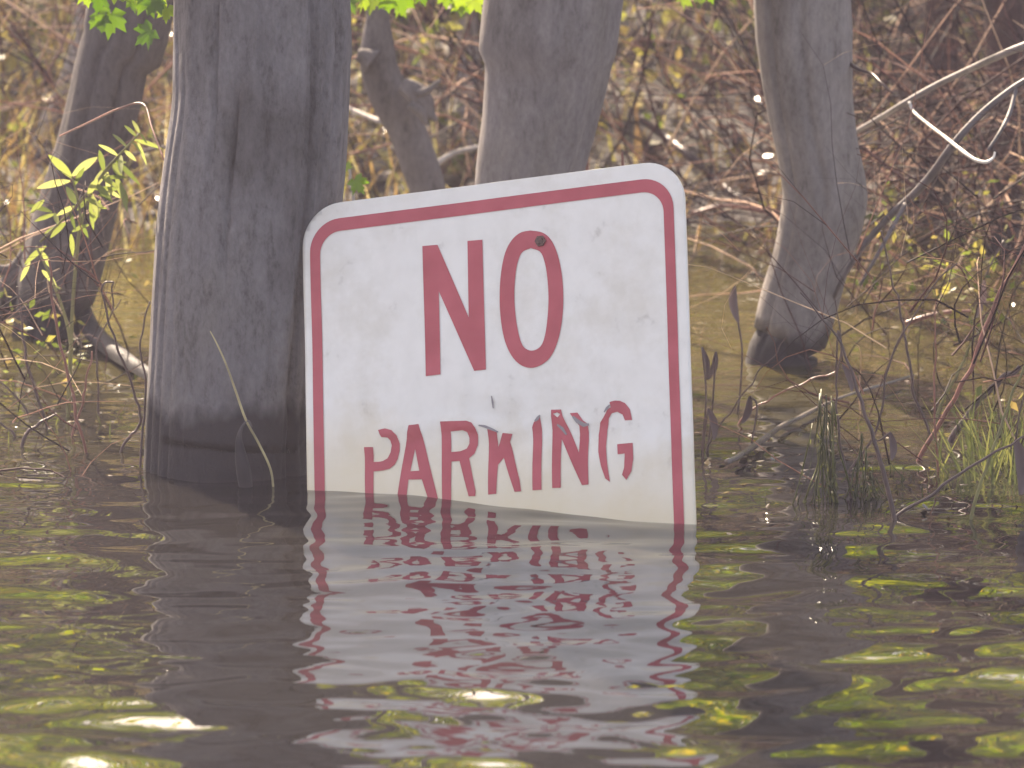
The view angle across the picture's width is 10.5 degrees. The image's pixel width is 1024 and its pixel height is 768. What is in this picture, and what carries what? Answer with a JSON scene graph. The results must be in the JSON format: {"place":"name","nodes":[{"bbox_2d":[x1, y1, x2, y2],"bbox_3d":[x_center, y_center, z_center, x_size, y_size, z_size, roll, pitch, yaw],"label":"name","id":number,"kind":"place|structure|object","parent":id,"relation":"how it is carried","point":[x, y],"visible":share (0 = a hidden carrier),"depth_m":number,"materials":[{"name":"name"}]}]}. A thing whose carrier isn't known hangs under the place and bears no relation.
{"place":"outdoors","nodes":[
{"label":"outdoors","id":0,"kind":"place"},
{"bbox_2d":[0,221,1023,767],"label":"water","id":1,"kind":"structure","parent":0,"point":[150,621],"depth_m":3.69,"materials":[{"name":"brown liquid"}]},
{"bbox_2d":[0,422,15,436],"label":"dead sapling","id":2,"kind":"object","parent":1,"relation":"on","point":[7,428],"visible":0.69,"depth_m":4.37,"materials":[{"name":"wood"}]},
{"bbox_2d":[0,381,28,413],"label":"dead sapling","id":3,"kind":"object","parent":1,"relation":"on","point":[17,398],"visible":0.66,"depth_m":4.49,"materials":[{"name":"brown wood"}]},
{"bbox_2d":[16,286,48,427],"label":"dead sapling","id":4,"kind":"object","parent":1,"relation":"on","point":[32,379],"visible":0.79,"depth_m":4.41,"materials":[{"name":"brown wood"}]},
{"bbox_2d":[20,413,56,447],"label":"dead sapling","id":5,"kind":"object","parent":1,"relation":"in","point":[36,426],"visible":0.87,"depth_m":4.32,"materials":[{"name":"wood"}]},
{"bbox_2d":[48,260,87,452],"bbox_3d":[-0.342,-0.006,4.290,0.030,0.181,0.002,0,8,0],"label":"dead sapling","id":6,"kind":"object","parent":1,"relation":"in","point":[67,376],"visible":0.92,"depth_m":4.29,"materials":[{"name":"brown wood"}]},
{"bbox_2d":[8,415,130,447],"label":"water weeds","id":7,"kind":"object","parent":1,"relation":"on","point":[56,424],"visible":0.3,"depth_m":4.39,"materials":[{"name":"green plant"}]},
{"bbox_2d":[71,351,92,436],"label":"dead sapling","id":8,"kind":"object","parent":1,"relation":"on","point":[82,405],"visible":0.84,"depth_m":4.37,"materials":[{"name":"brown wood"}]},
{"bbox_2d":[20,120,161,416],"bbox_3d":[-0.338,-0.071,4.462,0.114,0.283,0.054,0,8,0],"label":"willow sapling","id":9,"kind":"object","parent":1,"relation":"on","point":[118,167],"visible":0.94,"depth_m":4.45,"materials":[{"name":"green plant"}]},
{"bbox_2d":[95,299,121,414],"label":"dead sapling","id":10,"kind":"object","parent":1,"relation":"on","point":[97,359],"visible":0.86,"depth_m":4.47,"materials":[{"name":"brown wood"}]},
{"bbox_2d":[101,281,141,451],"bbox_3d":[-0.301,0.002,4.292,0.031,0.165,0.002,0,8,0],"label":"dead sapling","id":11,"kind":"object","parent":1,"relation":"in","point":[127,439],"visible":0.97,"depth_m":4.29,"materials":[{"name":"brown wood"}]},
{"bbox_2d":[139,301,150,467],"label":"dead sapling","id":12,"kind":"object","parent":1,"relation":"on","point":[142,431],"visible":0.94,"depth_m":4.21,"materials":[{"name":"wood"}]},
{"bbox_2d":[210,331,273,486],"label":"grass blade","id":13,"kind":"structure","parent":1,"relation":"on","point":[251,430],"depth_m":4.12,"materials":[{"name":"plant"}]},
{"bbox_2d":[235,420,252,487],"bbox_3d":[-0.199,0.053,4.122,0.012,0.053,0.010,-4,9,-23],"label":"bark strip","id":14,"kind":"object","parent":1,"relation":"on","point":[243,473],"visible":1,"depth_m":4.12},
{"bbox_2d":[346,161,368,200],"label":"maple shoot","id":15,"kind":"object","parent":1,"relation":"on","point":[358,182],"visible":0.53,"depth_m":4.57,"materials":[{"name":"green plant"}]},
{"bbox_2d":[303,163,696,523],"bbox_3d":[0.001,0.342,4.000,0.305,1.000,0.032,-6,-13,22],"label":"no parking sign","id":16,"kind":"object","parent":1,"relation":"in","point":[523,343],"visible":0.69,"depth_m":4.07,"materials":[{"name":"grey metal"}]},
{"bbox_2d":[2,300,1022,534],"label":"floating debris","id":17,"kind":"object","parent":1,"relation":"on","point":[707,462],"visible":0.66,"depth_m":4.29,"materials":[{"name":"brown plant"}]},
{"bbox_2d":[621,152,623,165],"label":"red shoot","id":18,"kind":"object","parent":1,"relation":"on","point":[622,160],"visible":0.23,"depth_m":4.72,"materials":[{"name":"brown plant"}]},
{"bbox_2d":[701,347,709,449],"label":"dry leaf","id":19,"kind":"object","parent":1,"relation":"on","point":[705,359],"visible":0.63,"depth_m":4.30,"materials":[{"name":"brown plant"}]},
{"bbox_2d":[638,115,773,209],"bbox_3d":[0.208,-0.225,5.713,0.032,0.090,0.205,-7,11,-41],"label":"fallen branch","id":20,"kind":"object","parent":1,"relation":"on","point":[687,154],"visible":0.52,"depth_m":5.73,"materials":[{"name":"brown wood"}]},
{"bbox_2d":[702,408,718,461],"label":"dry leaf","id":21,"kind":"object","parent":1,"relation":"on","point":[712,418],"visible":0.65,"depth_m":4.25,"materials":[{"name":"brown plant"}]},
{"bbox_2d":[707,352,717,449],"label":"dry leaf","id":22,"kind":"object","parent":1,"relation":"on","point":[713,369],"visible":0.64,"depth_m":4.30,"materials":[{"name":"brown plant"}]},
{"bbox_2d":[729,286,742,411],"bbox_3d":[0.181,-0.005,4.500,0.012,0.150,0.007,0,8,0],"label":"dry leaf","id":23,"kind":"object","parent":1,"relation":"on","point":[733,304],"visible":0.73,"depth_m":4.49,"materials":[{"name":"brown plant"}]},
{"bbox_2d":[705,337,785,451],"bbox_3d":[0.179,0.024,4.295,0.066,0.121,0.001,0,8,0],"label":"dead sapling","id":24,"kind":"object","parent":1,"relation":"in","point":[725,417],"visible":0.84,"depth_m":4.29,"materials":[{"name":"brown wood"}]},
{"bbox_2d":[741,395,757,441],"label":"dry leaf","id":25,"kind":"object","parent":1,"relation":"on","point":[748,410],"visible":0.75,"depth_m":4.35,"materials":[{"name":"brown plant"}]},
{"bbox_2d":[676,0,867,366],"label":"maple tree","id":26,"kind":"object","parent":1,"relation":"in","point":[802,111],"visible":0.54,"depth_m":4.72,"materials":[{"name":"grey plant"}]},
{"bbox_2d":[850,62,892,93],"bbox_3d":[0.302,-0.260,4.712,0.009,0.025,0.054,-6,10,-36],"label":"dead twig","id":27,"kind":"object","parent":26,"relation":"attached to","point":[859,69],"visible":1,"depth_m":4.71,"materials":[{"name":"grey wood"}]},
{"bbox_2d":[833,78,1023,300],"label":"fallen branch","id":28,"kind":"object","parent":26,"relation":"on","point":[917,190],"visible":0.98,"depth_m":4.63,"materials":[{"name":"grey wood"}]},
{"bbox_2d":[737,372,834,424],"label":"dead sapling","id":29,"kind":"object","parent":1,"relation":"on","point":[761,403],"visible":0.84,"depth_m":4.43,"materials":[{"name":"brown wood"}]},
{"bbox_2d":[724,374,914,464],"bbox_3d":[0.241,0.025,4.440,0.023,0.005,0.484,3,9,21],"label":"floating stick","id":30,"kind":"object","parent":1,"relation":"on","point":[754,445],"visible":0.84,"depth_m":4.38,"materials":[{"name":"brown wood"}]},
{"bbox_2d":[792,389,853,504],"bbox_3d":[0.230,0.053,4.075,0.053,0.099,0.025,0,8,0],"label":"clump","id":31,"kind":"object","parent":1,"relation":"on","point":[830,474],"visible":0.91,"depth_m":4.07,"materials":[{"name":"green plant"}]},
{"bbox_2d":[765,479,903,519],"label":"water weeds","id":32,"kind":"object","parent":1,"relation":"on","point":[834,505],"visible":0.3,"depth_m":4.05,"materials":[{"name":"green plant"}]},
{"bbox_2d":[834,299,851,497],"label":"dead sapling","id":33,"kind":"object","parent":1,"relation":"on","point":[840,446],"visible":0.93,"depth_m":4.08,"materials":[{"name":"brown wood"}]},
{"bbox_2d":[800,292,896,520],"bbox_3d":[0.242,0.031,3.975,0.074,0.196,0.004,0,8,0],"label":"dead sapling","id":34,"kind":"object","parent":1,"relation":"on","point":[884,477],"visible":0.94,"depth_m":3.97,"materials":[{"name":"brown wood"}]},
{"bbox_2d":[876,431,896,460],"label":"dry leaf","id":35,"kind":"object","parent":34,"relation":"attached to","point":[893,445],"visible":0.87,"depth_m":4.10,"materials":[{"name":"plant"}]},
{"bbox_2d":[844,433,886,500],"bbox_3d":[0.262,0.069,4.088,0.052,0.068,0.025,0,8,0],"label":"clump","id":36,"kind":"object","parent":1,"relation":"on","point":[858,464],"visible":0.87,"depth_m":4.08,"materials":[{"name":"green plant"}]},
{"bbox_2d":[848,263,957,474],"bbox_3d":[0.289,0.005,4.167,0.087,0.194,0.002,0,8,0],"label":"dead sapling","id":37,"kind":"object","parent":1,"relation":"on","point":[875,431],"visible":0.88,"depth_m":4.16,"materials":[{"name":"brown wood"}]},
{"bbox_2d":[880,231,930,432],"bbox_3d":[0.312,-0.025,4.389,0.045,0.192,0.002,0,8,0],"label":"dead sapling","id":38,"kind":"object","parent":1,"relation":"in","point":[911,376],"visible":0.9,"depth_m":4.39,"materials":[{"name":"brown wood"}]},
{"bbox_2d":[866,459,1004,499],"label":"water weeds","id":39,"kind":"object","parent":1,"relation":"on","point":[929,480],"visible":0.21,"depth_m":4.16,"materials":[{"name":"green plant"}]},
{"bbox_2d":[933,301,938,471],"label":"dead sapling","id":40,"kind":"object","parent":1,"relation":"on","point":[935,435],"visible":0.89,"depth_m":4.20,"materials":[{"name":"brown wood"}]},
{"bbox_2d":[904,310,971,325],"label":"broken twig","id":41,"kind":"object","parent":1,"relation":"on","point":[918,319],"visible":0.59,"depth_m":4.84,"materials":[{"name":"beige wood"}]},
{"bbox_2d":[890,382,1023,484],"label":"grass clump","id":42,"kind":"object","parent":1,"relation":"on","point":[1006,439],"visible":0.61,"depth_m":4.21,"materials":[{"name":"green plant"}]},
{"bbox_2d":[896,435,1023,517],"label":"dead sapling","id":43,"kind":"object","parent":1,"relation":"on","point":[931,495],"visible":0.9,"depth_m":3.99,"materials":[{"name":"brown wood"}]},
{"bbox_2d":[916,245,1023,460],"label":"dead sapling","id":44,"kind":"object","parent":1,"relation":"in","point":[950,404],"visible":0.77,"depth_m":4.24,"materials":[{"name":"brown wood"}]},
{"bbox_2d":[936,277,1012,417],"bbox_3d":[0.369,-0.013,4.464,0.065,0.148,0.003,0,8,0],"label":"dead sapling","id":45,"kind":"object","parent":1,"relation":"on","point":[951,385],"visible":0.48,"depth_m":4.46,"materials":[{"name":"brown wood"}]},
{"bbox_2d":[948,365,1021,442],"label":"dead sapling","id":46,"kind":"object","parent":1,"relation":"in","point":[952,436],"visible":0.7,"depth_m":4.34,"materials":[{"name":"brown wood"}]},
{"bbox_2d":[969,365,1023,519],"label":"dead sapling","id":47,"kind":"object","parent":1,"relation":"on","point":[990,457],"visible":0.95,"depth_m":3.99,"materials":[{"name":"brown wood"}]},
{"bbox_2d":[1014,396,1023,494],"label":"dry leaf","id":48,"kind":"object","parent":1,"relation":"on","point":[1019,453],"visible":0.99,"depth_m":4.04,"materials":[{"name":"brown plant"}]},
{"bbox_2d":[0,0,1023,250],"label":"ground","id":49,"kind":"structure","parent":0,"point":[598,146],"depth_m":6.22,"materials":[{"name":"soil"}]},
{"bbox_2d":[25,1,85,160],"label":"tree trunk","id":50,"kind":"object","parent":49,"relation":"on","point":[67,67],"visible":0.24,"depth_m":6.01,"materials":[{"name":"brown plant"}]},
{"bbox_2d":[0,0,172,380],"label":"leaning tree","id":51,"kind":"object","parent":49,"relation":"on","point":[121,50],"visible":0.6,"depth_m":4.89,"materials":[{"name":"grey plant"}]},
{"bbox_2d":[143,0,351,482],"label":"maple tree","id":52,"kind":"object","parent":49,"relation":"on","point":[253,176],"visible":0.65,"depth_m":4.14,"materials":[{"name":"grey plant"}]},
{"bbox_2d":[59,102,163,160],"bbox_3d":[-0.308,-0.203,4.329,0.012,0.039,0.204,-4,9,-27],"label":"dead twig","id":53,"kind":"object","parent":52,"relation":"attached to","point":[111,111],"visible":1,"depth_m":4.31,"materials":[{"name":"brown wood"}]},
{"bbox_2d":[350,0,445,192],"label":"leaning tree","id":54,"kind":"object","parent":49,"relation":"on","point":[403,108],"visible":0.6,"depth_m":5.30,"materials":[{"name":"grey plant"}]},
{"bbox_2d":[454,11,479,149],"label":"tree trunk","id":55,"kind":"object","parent":49,"relation":"on","point":[474,27],"visible":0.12,"depth_m":6.11,"materials":[{"name":"brown plant"}]},
{"bbox_2d":[0,0,1023,494],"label":"brush thicket","id":56,"kind":"object","parent":49,"relation":"on","point":[912,86],"visible":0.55,"depth_m":5.34,"materials":[{"name":"brown plant"}]},
{"bbox_2d":[349,106,381,124],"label":"fallen branch","id":57,"kind":"object","parent":56,"relation":"on","point":[367,116],"visible":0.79,"depth_m":5.56,"materials":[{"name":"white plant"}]},
{"bbox_2d":[438,145,477,164],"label":"fallen branch","id":58,"kind":"object","parent":56,"relation":"attached to","point":[446,157],"visible":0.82,"depth_m":5.52,"materials":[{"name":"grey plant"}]},
{"bbox_2d":[690,204,779,216],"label":"fallen branch","id":59,"kind":"object","parent":56,"relation":"on","point":[758,210],"visible":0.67,"depth_m":5.53,"materials":[{"name":"wood"}]},
{"bbox_2d":[835,330,853,390],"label":"dry leaf","id":60,"kind":"object","parent":56,"relation":"attached to","point":[848,375],"visible":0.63,"depth_m":4.25,"materials":[{"name":"plant"}]},
{"bbox_2d":[856,42,1023,133],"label":"fallen branch","id":61,"kind":"object","parent":56,"relation":"on","point":[1009,51],"visible":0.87,"depth_m":4.78,"materials":[{"name":"grey wood"}]},
{"bbox_2d":[908,101,995,163],"bbox_3d":[0.362,-0.211,4.658,0.016,0.025,0.287,-1,9,-10],"label":"hooked twig","id":62,"kind":"object","parent":61,"relation":"hanging from","point":[958,147],"visible":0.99,"depth_m":4.60,"materials":[{"name":"white wood"}]},
{"bbox_2d":[976,240,1004,316],"bbox_3d":[0.390,-0.086,4.539,0.024,0.065,0.007,0,8,0],"label":"dry leaf","id":63,"kind":"object","parent":56,"relation":"attached to","point":[982,298],"visible":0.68,"depth_m":4.54,"materials":[{"name":"brown plant"}]},
{"bbox_2d":[0,0,1023,423],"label":"undergrowth leaves","id":64,"kind":"object","parent":49,"relation":"on","point":[598,132],"visible":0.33,"depth_m":5.88,"materials":[{"name":"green plant"}]},
{"bbox_2d":[437,0,622,184],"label":"maple tree","id":65,"kind":"object","parent":49,"relation":"on","point":[548,65],"visible":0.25,"depth_m":4.59,"materials":[{"name":"grey plant"}]},
{"bbox_2d":[911,0,959,225],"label":"tree trunk","id":66,"kind":"object","parent":49,"relation":"on","point":[942,27],"visible":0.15,"depth_m":5.75,"materials":[{"name":"brown plant"}]},
{"bbox_2d":[984,0,1023,254],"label":"tree trunk","id":67,"kind":"object","parent":49,"relation":"on","point":[1005,41],"visible":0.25,"depth_m":5.50,"materials":[{"name":"brown plant"}]}
]}

